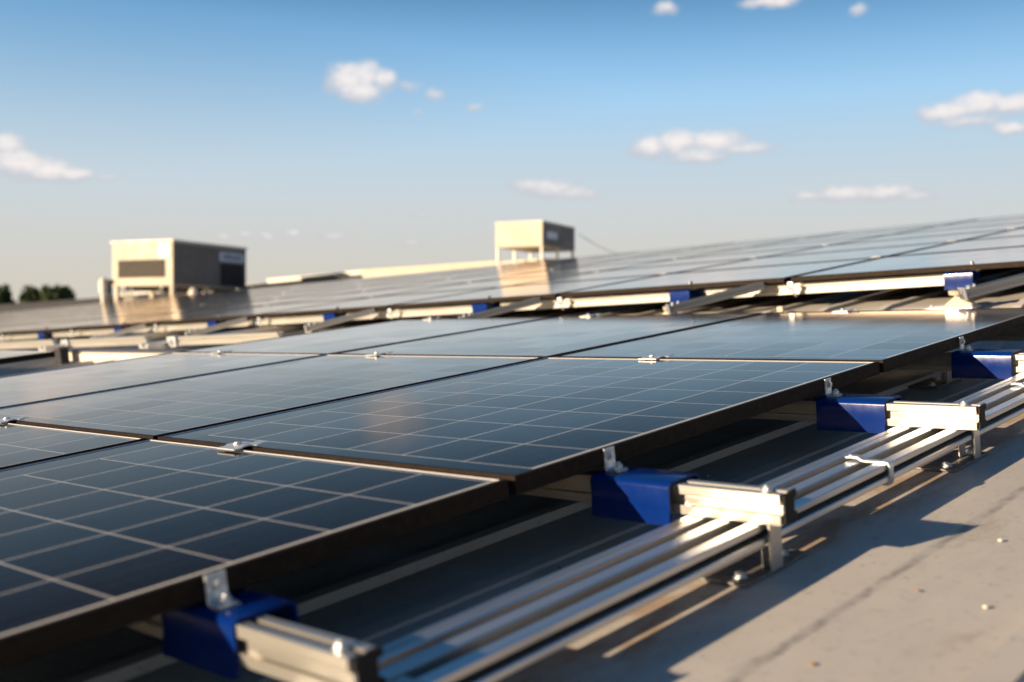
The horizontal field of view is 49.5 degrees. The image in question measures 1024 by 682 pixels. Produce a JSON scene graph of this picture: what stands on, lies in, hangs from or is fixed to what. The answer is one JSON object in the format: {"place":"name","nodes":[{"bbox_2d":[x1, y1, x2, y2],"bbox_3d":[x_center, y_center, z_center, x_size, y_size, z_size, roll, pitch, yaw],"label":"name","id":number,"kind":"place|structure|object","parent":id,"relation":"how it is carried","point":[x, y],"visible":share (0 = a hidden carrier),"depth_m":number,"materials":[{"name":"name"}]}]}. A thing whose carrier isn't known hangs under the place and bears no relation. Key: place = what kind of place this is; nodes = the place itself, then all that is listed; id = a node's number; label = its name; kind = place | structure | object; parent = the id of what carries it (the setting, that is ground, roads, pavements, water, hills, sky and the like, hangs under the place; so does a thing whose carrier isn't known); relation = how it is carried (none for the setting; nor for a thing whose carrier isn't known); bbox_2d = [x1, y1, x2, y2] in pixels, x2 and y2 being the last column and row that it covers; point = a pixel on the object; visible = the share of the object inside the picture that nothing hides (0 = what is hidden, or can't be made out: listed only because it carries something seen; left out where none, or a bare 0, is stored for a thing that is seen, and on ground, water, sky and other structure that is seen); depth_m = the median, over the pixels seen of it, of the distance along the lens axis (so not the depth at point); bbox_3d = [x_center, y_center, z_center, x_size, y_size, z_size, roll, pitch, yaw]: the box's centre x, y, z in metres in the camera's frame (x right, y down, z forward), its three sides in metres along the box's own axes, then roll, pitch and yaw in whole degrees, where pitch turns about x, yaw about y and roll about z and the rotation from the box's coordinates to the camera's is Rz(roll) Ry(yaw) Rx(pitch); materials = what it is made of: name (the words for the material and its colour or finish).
{"place":"outdoors","nodes":[
{"label":"outdoors","id":0,"kind":"place"},
{"bbox_2d":[0,0,1023,302],"label":"sky","id":1,"kind":"structure","parent":0,"point":[310,137],"materials":[{"name":"blue"}]},
{"label":"angle bracket","id":2,"kind":"object","parent":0,"visible":0},
{"bbox_2d":[260,287,498,316],"bbox_3d":[-0.964,-0.281,8.064,1.379,0.025,1.110,-2,7,42],"label":"solar panel","id":3,"kind":"object","parent":2,"relation":"on","point":[382,302],"visible":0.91,"depth_m":7.92,"materials":[{"name":"blue glass"}]},
{"label":"angle bracket","id":4,"kind":"object","parent":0,"visible":0},
{"bbox_2d":[72,305,264,329],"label":"solar panel","id":5,"kind":"object","parent":4,"relation":"on","point":[150,320],"visible":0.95,"depth_m":9.82,"materials":[{"name":"blue glass"}]},
{"label":"angle bracket","id":6,"kind":"object","parent":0,"visible":0},
{"bbox_2d":[3,312,176,333],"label":"solar panel","id":7,"kind":"object","parent":6,"relation":"on","point":[65,326],"visible":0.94,"depth_m":10.77,"materials":[{"name":"blue glass"}]},
{"label":"angle bracket","id":8,"kind":"object","parent":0,"visible":0},
{"bbox_2d":[0,318,101,334],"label":"solar panel","id":9,"kind":"object","parent":8,"relation":"on","point":[2,330],"visible":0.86,"depth_m":11.84,"materials":[{"name":"blue glass"}]},
{"label":"ground","id":10,"kind":"structure","parent":0,"visible":0},
{"bbox_2d":[18,285,39,302],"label":"tree","id":11,"kind":"object","parent":10,"relation":"on","point":[29,294],"visible":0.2,"depth_m":199.35,"materials":[{"name":"green plant"}]},
{"bbox_2d":[47,284,75,300],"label":"tree","id":12,"kind":"object","parent":10,"relation":"on","point":[64,292],"visible":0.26,"depth_m":199.05,"materials":[{"name":"green plant"}]},
{"bbox_3d":[-3.159,4.038,18.723,40.900,12.035,32.299,1,1,42],"label":"hall wall","id":13,"kind":"object","parent":10,"relation":"on","visible":0},
{"bbox_2d":[0,266,1023,681],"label":"roof","id":14,"kind":"structure","parent":13,"relation":"on","point":[842,600],"depth_m":1.85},
{"bbox_2d":[0,350,54,363],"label":"solar panel","id":15,"kind":"object","parent":14,"relation":"on","point":[6,357],"visible":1,"depth_m":5.97,"materials":[{"name":"blue glass"}]},
{"bbox_2d":[0,339,57,348],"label":"cross rail","id":16,"kind":"object","parent":14,"relation":"attached to","point":[22,344],"visible":0.89,"depth_m":8.82,"materials":[{"name":"metal"}]},
{"bbox_2d":[49,346,72,365],"bbox_3d":[-3.014,0.118,7.441,0.140,0.160,0.100,0,7,42],"label":"support post","id":17,"kind":"object","parent":14,"relation":"on","point":[62,355],"visible":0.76,"depth_m":7.41,"materials":[{"name":"metal"}]},
{"bbox_2d":[1,310,134,325],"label":"solar panel","id":18,"kind":"object","parent":14,"relation":"on","point":[60,319],"visible":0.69,"depth_m":13.62,"materials":[{"name":"blue glass"}]},
{"bbox_2d":[52,328,122,336],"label":"cross rail","id":19,"kind":"object","parent":14,"relation":"on","point":[101,331],"visible":0.75,"depth_m":9.98,"materials":[{"name":"metal"}]},
{"bbox_2d":[0,292,201,312],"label":"roof parapet","id":20,"kind":"structure","parent":14,"relation":"on","point":[23,307],"depth_m":31.73,"materials":[{"name":"concrete"}]},
{"bbox_2d":[90,324,148,338],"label":"brace rail","id":21,"kind":"object","parent":14,"relation":"on","point":[126,331],"visible":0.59,"depth_m":9.15,"materials":[{"name":"grey metal"}]},
{"bbox_2d":[53,348,191,362],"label":"rail","id":22,"kind":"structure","parent":14,"relation":"on","point":[76,355],"depth_m":7.20,"materials":[{"name":"metal"}]},
{"bbox_2d":[53,305,195,321],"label":"solar panel","id":23,"kind":"object","parent":14,"relation":"on","point":[122,313],"visible":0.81,"depth_m":12.68,"materials":[{"name":"blue glass"}]},
{"bbox_2d":[38,316,282,350],"bbox_3d":[-2.766,-0.071,9.139,0.120,0.042,2.250,0,7,42],"label":"long rail","id":24,"kind":"object","parent":14,"relation":"on","point":[159,334],"visible":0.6,"depth_m":8.96,"materials":[{"name":"metal"}]},
{"bbox_2d":[60,336,150,347],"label":"cross rail","id":25,"kind":"object","parent":24,"relation":"attached to","point":[114,341],"visible":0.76,"depth_m":7.96,"materials":[{"name":"metal"}]},
{"bbox_2d":[130,322,216,332],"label":"cross rail","id":26,"kind":"object","parent":24,"relation":"attached to","point":[182,326],"visible":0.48,"depth_m":8.98,"materials":[{"name":"metal"}]},
{"bbox_2d":[110,239,247,301],"bbox_3d":[-8.225,-1.576,27.664,1.880,1.644,2.910,0,1,22],"label":"air conditioner","id":27,"kind":"object","parent":14,"relation":"on","point":[172,266],"visible":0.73,"depth_m":26.59,"materials":[{"name":"beige paint"}]},
{"bbox_2d":[116,299,269,316],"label":"solar panel","id":28,"kind":"object","parent":14,"relation":"on","point":[190,308],"visible":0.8,"depth_m":11.73,"materials":[{"name":"blue glass"}]},
{"bbox_2d":[142,294,276,309],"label":"solar panel","id":29,"kind":"object","parent":14,"relation":"on","point":[210,301],"visible":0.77,"depth_m":13.55,"materials":[{"name":"blue glass"}]},
{"bbox_2d":[139,319,368,348],"bbox_3d":[-1.674,-0.096,8.140,0.120,0.043,2.250,0,7,42],"label":"long rail","id":30,"kind":"object","parent":14,"relation":"on","point":[276,328],"visible":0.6,"depth_m":7.94,"materials":[{"name":"metal"}]},
{"bbox_2d":[167,332,283,346],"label":"cross rail","id":31,"kind":"object","parent":30,"relation":"attached to","point":[176,341],"visible":0.97,"depth_m":6.99,"materials":[{"name":"metal"}]},
{"bbox_2d":[226,314,323,326],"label":"cross rail","id":32,"kind":"object","parent":30,"relation":"attached to","point":[291,319],"visible":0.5,"depth_m":8.02,"materials":[{"name":"metal"}]},
{"bbox_2d":[156,297,369,323],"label":"solar panel","id":33,"kind":"object","parent":32,"relation":"on","point":[254,312],"visible":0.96,"depth_m":8.87,"materials":[{"name":"blue glass"}]},
{"bbox_2d":[185,291,361,311],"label":"solar panel","id":34,"kind":"object","parent":14,"relation":"on","point":[271,301],"visible":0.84,"depth_m":10.78,"materials":[{"name":"blue glass"}]},
{"bbox_2d":[211,287,354,303],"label":"solar panel","id":35,"kind":"object","parent":14,"relation":"on","point":[280,295],"visible":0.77,"depth_m":12.60,"materials":[{"name":"blue glass"}]},
{"bbox_2d":[246,274,362,288],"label":"roof parapet","id":36,"kind":"structure","parent":14,"relation":"on","point":[304,281],"depth_m":28.92,"materials":[{"name":"concrete"}]},
{"bbox_2d":[267,270,362,282],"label":"roof parapet","id":37,"kind":"structure","parent":14,"relation":"on","point":[284,279],"depth_m":30.47,"materials":[{"name":"white paint"}]},
{"bbox_2d":[304,308,376,332],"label":"brace rail","id":38,"kind":"object","parent":14,"relation":"on","point":[309,327],"visible":1,"depth_m":7.27,"materials":[{"name":"grey metal"}]},
{"bbox_2d":[291,277,425,292],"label":"solar panel","id":39,"kind":"object","parent":14,"relation":"on","point":[359,284],"visible":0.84,"depth_m":13.47,"materials":[{"name":"blue glass"}]},
{"bbox_2d":[284,279,444,297],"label":"solar panel","id":40,"kind":"object","parent":14,"relation":"on","point":[363,288],"visible":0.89,"depth_m":11.65,"materials":[{"name":"blue glass"}]},
{"bbox_2d":[273,282,468,304],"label":"solar panel","id":41,"kind":"object","parent":14,"relation":"on","point":[366,294],"visible":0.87,"depth_m":9.83,"materials":[{"name":"blue glass"}]},
{"bbox_2d":[362,261,504,277],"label":"roof parapet","id":42,"kind":"structure","parent":14,"relation":"on","point":[386,271],"depth_m":22.63,"materials":[{"name":"beige paint"}]},
{"bbox_2d":[369,269,513,285],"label":"solar panel","id":43,"kind":"object","parent":14,"relation":"on","point":[442,277],"visible":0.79,"depth_m":12.52,"materials":[{"name":"blue glass"}]},
{"bbox_2d":[424,309,488,318],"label":"long rail","id":44,"kind":"object","parent":14,"relation":"on","point":[450,316],"visible":0.21,"depth_m":7.55,"materials":[{"name":"metal"}]},
{"bbox_2d":[346,304,471,319],"bbox_3d":[-0.656,-0.185,7.165,1.220,0.051,0.042,-2,7,42],"label":"cross rail","id":45,"kind":"object","parent":44,"relation":"attached to","point":[438,310],"visible":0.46,"depth_m":7.07,"materials":[{"name":"metal"}]},
{"bbox_2d":[370,270,547,290],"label":"solar panel","id":46,"kind":"object","parent":14,"relation":"on","point":[460,280],"visible":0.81,"depth_m":10.70,"materials":[{"name":"blue glass"}]},
{"bbox_2d":[378,272,592,296],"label":"solar panel","id":47,"kind":"object","parent":14,"relation":"on","point":[487,284],"visible":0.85,"depth_m":8.88,"materials":[{"name":"blue glass"}]},
{"bbox_2d":[440,259,582,275],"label":"solar panel","id":48,"kind":"object","parent":14,"relation":"on","point":[511,267],"visible":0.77,"depth_m":13.39,"materials":[{"name":"blue glass"}]},
{"bbox_2d":[495,220,574,264],"bbox_3d":[0.431,-1.567,19.847,0.930,1.010,1.464,0,1,26],"label":"air conditioner","id":49,"kind":"object","parent":14,"relation":"on","point":[538,236],"visible":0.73,"depth_m":19.31,"materials":[{"name":"beige paint"}]},
{"bbox_2d":[459,259,620,277],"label":"solar panel","id":50,"kind":"object","parent":14,"relation":"on","point":[543,268],"visible":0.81,"depth_m":11.57,"materials":[{"name":"blue glass"}]},
{"bbox_2d":[476,259,672,281],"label":"solar panel","id":51,"kind":"object","parent":14,"relation":"on","point":[576,270],"visible":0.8,"depth_m":9.76,"materials":[{"name":"blue glass"}]},
{"bbox_2d":[500,291,669,309],"bbox_3d":[0.401,-0.221,6.224,1.220,0.052,0.042,-2,7,42],"label":"cross rail","id":52,"kind":"object","parent":14,"relation":"on","point":[649,297],"visible":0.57,"depth_m":6.12,"materials":[{"name":"metal"}]},
{"bbox_2d":[390,274,663,308],"bbox_3d":[0.093,-0.317,7.123,1.379,0.024,1.110,-2,7,42],"label":"solar panel","id":53,"kind":"object","parent":52,"relation":"on","point":[526,292],"visible":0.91,"depth_m":6.97,"materials":[{"name":"blue glass"}]},
{"bbox_2d":[669,288,698,304],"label":"mounting block","id":54,"kind":"structure","parent":52,"relation":"attached to","point":[679,295],"depth_m":5.73,"materials":[{"name":"blue plastic"}]},
{"label":"angle bracket","id":55,"kind":"object","parent":54,"relation":"attached to","visible":0},
{"bbox_2d":[560,258,877,296],"bbox_3d":[1.150,-0.353,6.182,1.379,0.024,1.110,-2,7,42],"label":"solar panel","id":56,"kind":"object","parent":55,"relation":"on","point":[743,276],"visible":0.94,"depth_m":6.01,"materials":[{"name":"blue glass"}]},
{"bbox_2d":[528,250,680,267],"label":"solar panel","id":57,"kind":"object","parent":14,"relation":"on","point":[604,259],"visible":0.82,"depth_m":12.44,"materials":[{"name":"blue glass"}]},
{"bbox_2d":[512,258,754,285],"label":"solar panel","id":58,"kind":"object","parent":14,"relation":"on","point":[645,271],"visible":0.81,"depth_m":7.93,"materials":[{"name":"blue glass"}]},
{"bbox_2d":[561,248,741,268],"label":"solar panel","id":59,"kind":"object","parent":14,"relation":"on","point":[651,258],"visible":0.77,"depth_m":10.63,"materials":[{"name":"blue glass"}]},
{"bbox_2d":[590,242,732,258],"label":"solar panel","id":60,"kind":"object","parent":14,"relation":"on","point":[663,250],"visible":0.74,"depth_m":13.31,"materials":[{"name":"blue glass"}]},
{"bbox_2d":[628,239,797,258],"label":"solar panel","id":61,"kind":"object","parent":14,"relation":"on","point":[716,248],"visible":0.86,"depth_m":11.49,"materials":[{"name":"blue glass"}]},
{"bbox_2d":[605,245,826,270],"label":"solar panel","id":62,"kind":"object","parent":14,"relation":"on","point":[727,257],"visible":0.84,"depth_m":8.80,"materials":[{"name":"blue glass"}]},
{"bbox_2d":[697,524,807,587],"bbox_3d":[0.397,0.333,1.847,0.099,0.087,0.206,0,7,42],"label":"roof bracket","id":63,"kind":"object","parent":14,"relation":"attached to","point":[757,565],"visible":0.88,"depth_m":1.81,"materials":[{"name":"metal"}]},
{"bbox_2d":[379,382,1023,681],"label":"long rail","id":64,"kind":"object","parent":63,"relation":"on","point":[500,647],"visible":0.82,"depth_m":1.60,"materials":[{"name":"metal"}]},
{"bbox_2d":[126,614,385,681],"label":"cross rail","id":65,"kind":"object","parent":64,"relation":"attached to","point":[283,650],"visible":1,"depth_m":1.28,"materials":[{"name":"metal"}]},
{"bbox_2d":[0,422,146,469],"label":"solar panel","id":66,"kind":"object","parent":65,"relation":"on","point":[22,444],"visible":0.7,"depth_m":2.65,"materials":[{"name":"blue glass"}]},
{"bbox_2d":[161,588,298,680],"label":"mounting block","id":67,"kind":"structure","parent":65,"relation":"attached to","point":[202,635],"depth_m":1.40,"materials":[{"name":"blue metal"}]},
{"bbox_2d":[204,569,240,610],"bbox_3d":[-0.365,0.315,1.405,0.034,0.041,0.030,0,7,42],"label":"angle bracket","id":68,"kind":"object","parent":67,"relation":"attached to","point":[219,597],"visible":1,"depth_m":1.41,"materials":[{"name":"metal"}]},
{"bbox_2d":[0,439,508,668],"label":"solar panel","id":69,"kind":"object","parent":65,"relation":"on","point":[95,543],"visible":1,"depth_m":1.70,"materials":[{"name":"blue glass"}]},
{"bbox_2d":[217,441,267,450],"bbox_3d":[-0.572,0.219,2.356,0.080,0.010,0.074,0,7,42],"label":"panel clamp","id":70,"kind":"object","parent":69,"relation":"attached to","point":[237,445],"visible":1,"depth_m":2.35,"materials":[{"name":"metal"}]},
{"bbox_2d":[378,372,1023,668],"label":"long rail","id":71,"kind":"object","parent":65,"relation":"attached to","point":[413,643],"visible":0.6,"depth_m":1.66,"materials":[{"name":"metal"}]},
{"bbox_2d":[522,470,797,525],"bbox_3d":[-0.948,0.263,3.049,3.771,0.063,0.047,0,7,42],"label":"cross rail","id":72,"kind":"object","parent":71,"relation":"on","point":[766,504],"visible":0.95,"depth_m":1.85,"materials":[{"name":"metal"}]},
{"bbox_2d":[0,352,323,407],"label":"solar panel","id":73,"kind":"object","parent":72,"relation":"on","point":[21,389],"visible":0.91,"depth_m":4.31,"materials":[{"name":"blue glass"}]},
{"bbox_2d":[0,354,542,439],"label":"solar panel","id":74,"kind":"object","parent":72,"relation":"on","point":[156,410],"visible":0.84,"depth_m":3.37,"materials":[{"name":"blue glass"}]},
{"bbox_2d":[590,466,698,525],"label":"mounting block","id":75,"kind":"structure","parent":72,"relation":"attached to","point":[637,494],"depth_m":1.94,"materials":[{"name":"blue plastic"}]},
{"bbox_2d":[603,446,627,472],"bbox_3d":[0.189,0.215,2.013,0.034,0.041,0.030,0,7,42],"label":"angle bracket","id":76,"kind":"object","parent":75,"relation":"attached to","point":[610,465],"visible":1,"depth_m":2.02,"materials":[{"name":"metal"}]},
{"bbox_2d":[893,352,1023,371],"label":"cross rail","id":77,"kind":"object","parent":71,"relation":"on","point":[940,362],"depth_m":3.30,"materials":[{"name":"metal"}]},
{"bbox_2d":[178,317,551,354],"bbox_3d":[-0.678,-0.019,5.328,1.127,0.034,1.414,0,7,42],"label":"solar panel","id":78,"kind":"object","parent":77,"relation":"on","point":[325,342],"visible":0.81,"depth_m":5.25,"materials":[{"name":"blue glass"}]},
{"bbox_2d":[951,349,1021,378],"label":"mounting block","id":79,"kind":"structure","parent":77,"relation":"attached to","point":[987,363],"depth_m":3.20,"materials":[{"name":"blue plastic"}]},
{"bbox_2d":[749,397,986,429],"bbox_3d":[-0.377,0.160,3.673,3.775,0.063,0.047,0,7,42],"label":"cross rail","id":80,"kind":"object","parent":64,"relation":"attached to","point":[963,415],"visible":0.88,"depth_m":2.48,"materials":[{"name":"metal"}]},
{"bbox_2d":[158,357,879,494],"bbox_3d":[0.062,0.155,2.737,1.127,0.033,1.414,0,7,42],"label":"solar panel","id":81,"kind":"object","parent":80,"relation":"on","point":[523,427],"visible":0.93,"depth_m":2.52,"materials":[{"name":"blue glass"}]},
{"bbox_2d":[816,393,901,432],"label":"mounting block","id":82,"kind":"structure","parent":80,"relation":"attached to","point":[865,413],"depth_m":2.58,"materials":[{"name":"blue plastic"}]},
{"bbox_2d":[845,454,893,485],"bbox_3d":[0.703,0.253,2.182,0.091,0.055,0.017,0,7,42],"label":"rail clamp","id":83,"kind":"object","parent":64,"relation":"attached to","point":[889,464],"visible":0.97,"depth_m":2.16,"materials":[{"name":"metal"}]},
{"bbox_2d":[980,326,1023,340],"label":"cross rail","id":84,"kind":"object","parent":64,"relation":"on","point":[1016,334],"depth_m":3.86,"materials":[{"name":"metal"}]},
{"bbox_2d":[332,313,761,357],"bbox_3d":[0.171,-0.019,4.555,1.127,0.033,1.414,0,7,42],"label":"solar panel","id":85,"kind":"object","parent":84,"relation":"on","point":[550,337],"visible":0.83,"depth_m":4.45,"materials":[{"name":"blue glass"}]},
{"bbox_2d":[552,308,1023,372],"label":"solar panel","id":86,"kind":"object","parent":84,"relation":"on","point":[888,340],"visible":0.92,"depth_m":3.61,"materials":[{"name":"blue glass"}]},
{"bbox_2d":[694,231,846,248],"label":"solar panel","id":87,"kind":"object","parent":14,"relation":"on","point":[771,240],"visible":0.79,"depth_m":12.36,"materials":[{"name":"blue glass"}]},
{"bbox_2d":[686,235,884,257],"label":"solar panel","id":88,"kind":"object","parent":14,"relation":"on","point":[788,246],"visible":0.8,"depth_m":9.68,"materials":[{"name":"blue glass"}]},
{"bbox_2d":[677,241,954,272],"bbox_3d":[1.914,-0.519,7.045,1.379,0.024,1.110,-2,7,42],"label":"solar panel","id":89,"kind":"object","parent":14,"relation":"on","point":[823,257],"visible":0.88,"depth_m":6.98,"materials":[{"name":"blue glass"}]},
{"bbox_2d":[705,273,943,297],"bbox_3d":[1.458,-0.257,5.282,1.220,0.051,0.042,-2,7,42],"label":"cross rail","id":90,"kind":"object","parent":14,"relation":"on","point":[922,280],"visible":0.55,"depth_m":5.16,"materials":[{"name":"metal"}]},
{"bbox_2d":[791,246,1023,281],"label":"solar panel","id":91,"kind":"object","parent":90,"relation":"on","point":[1007,257],"visible":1,"depth_m":5.18,"materials":[{"name":"blue glass"}]},
{"bbox_2d":[944,270,979,289],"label":"mounting block","id":92,"kind":"structure","parent":90,"relation":"attached to","point":[957,279],"depth_m":4.78,"materials":[{"name":"blue plastic"}]},
{"bbox_2d":[754,226,935,246],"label":"solar panel","id":93,"kind":"object","parent":14,"relation":"on","point":[879,233],"visible":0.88,"depth_m":10.54,"materials":[{"name":"blue glass"}]},
{"bbox_2d":[763,229,1013,257],"bbox_3d":[2.677,-0.685,7.909,1.379,0.026,1.110,-2,7,42],"label":"solar panel","id":94,"kind":"object","parent":14,"relation":"on","point":[898,242],"visible":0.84,"depth_m":7.85,"materials":[{"name":"blue glass"}]},
{"bbox_2d":[810,219,974,237],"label":"solar panel","id":95,"kind":"object","parent":14,"relation":"on","point":[896,228],"visible":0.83,"depth_m":11.42,"materials":[{"name":"blue glass"}]},
{"bbox_2d":[835,222,1023,244],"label":"solar panel","id":96,"kind":"object","parent":14,"relation":"on","point":[952,231],"visible":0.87,"depth_m":8.76,"materials":[{"name":"blue glass"}]},
{"bbox_2d":[908,371,961,388],"bbox_3d":[1.371,0.095,3.605,0.099,0.087,0.206,0,7,42],"label":"roof bracket","id":97,"kind":"object","parent":14,"relation":"attached to","point":[945,378],"visible":0.88,"depth_m":3.57,"materials":[{"name":"metal"}]},
{"bbox_2d":[915,430,987,471],"bbox_3d":[0.981,0.227,2.490,0.099,0.086,0.206,0,7,42],"label":"roof bracket","id":98,"kind":"object","parent":14,"relation":"attached to","point":[953,460],"visible":0.77,"depth_m":2.48,"materials":[{"name":"metal"}]},
{"bbox_2d":[922,296,981,309],"bbox_3d":[1.807,-0.157,4.568,0.205,0.052,0.110,-2,7,42],"label":"roof bracket","id":99,"kind":"object","parent":14,"relation":"attached to","point":[955,302],"visible":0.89,"depth_m":4.54,"materials":[{"name":"metal"}]},
{"bbox_2d":[948,273,1023,300],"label":"brace rail","id":100,"kind":"object","parent":99,"relation":"on","point":[968,292],"visible":1,"depth_m":4.46,"materials":[{"name":"grey metal"}]},
{"bbox_2d":[890,236,1023,256],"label":"solar panel","id":101,"kind":"object","parent":14,"relation":"on","point":[993,243],"visible":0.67,"depth_m":6.26,"materials":[{"name":"blue glass"}]},
{"bbox_2d":[897,218,1023,233],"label":"solar panel","id":102,"kind":"object","parent":14,"relation":"on","point":[985,223],"visible":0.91,"depth_m":9.74,"materials":[{"name":"blue glass"}]},
{"bbox_2d":[964,228,1023,240],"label":"solar panel","id":103,"kind":"object","parent":14,"relation":"on","point":[1016,232],"visible":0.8,"depth_m":7.16,"materials":[{"name":"blue glass"}]},
{"label":"roof bracket","id":104,"kind":"object","parent":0,"visible":0},
{"bbox_2d":[185,317,249,335],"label":"brace rail","id":105,"kind":"object","parent":104,"relation":"attached to","point":[217,327],"visible":0.85,"depth_m":8.21,"materials":[{"name":"grey metal"}]},
{"label":"roof bracket","id":106,"kind":"object","parent":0,"visible":0},
{"bbox_2d":[663,281,764,313],"bbox_3d":[0.986,-0.217,5.455,0.490,0.056,0.161,-15,4,5],"label":"brace rail","id":107,"kind":"object","parent":106,"relation":"attached to","point":[678,306],"visible":0.91,"depth_m":5.38,"materials":[{"name":"grey metal"}]},
{"label":"roof bracket","id":108,"kind":"object","parent":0,"visible":0},
{"bbox_2d":[458,297,541,317],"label":"brace rail","id":109,"kind":"object","parent":108,"relation":"on","point":[510,307],"visible":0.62,"depth_m":6.32,"materials":[{"name":"grey metal"}]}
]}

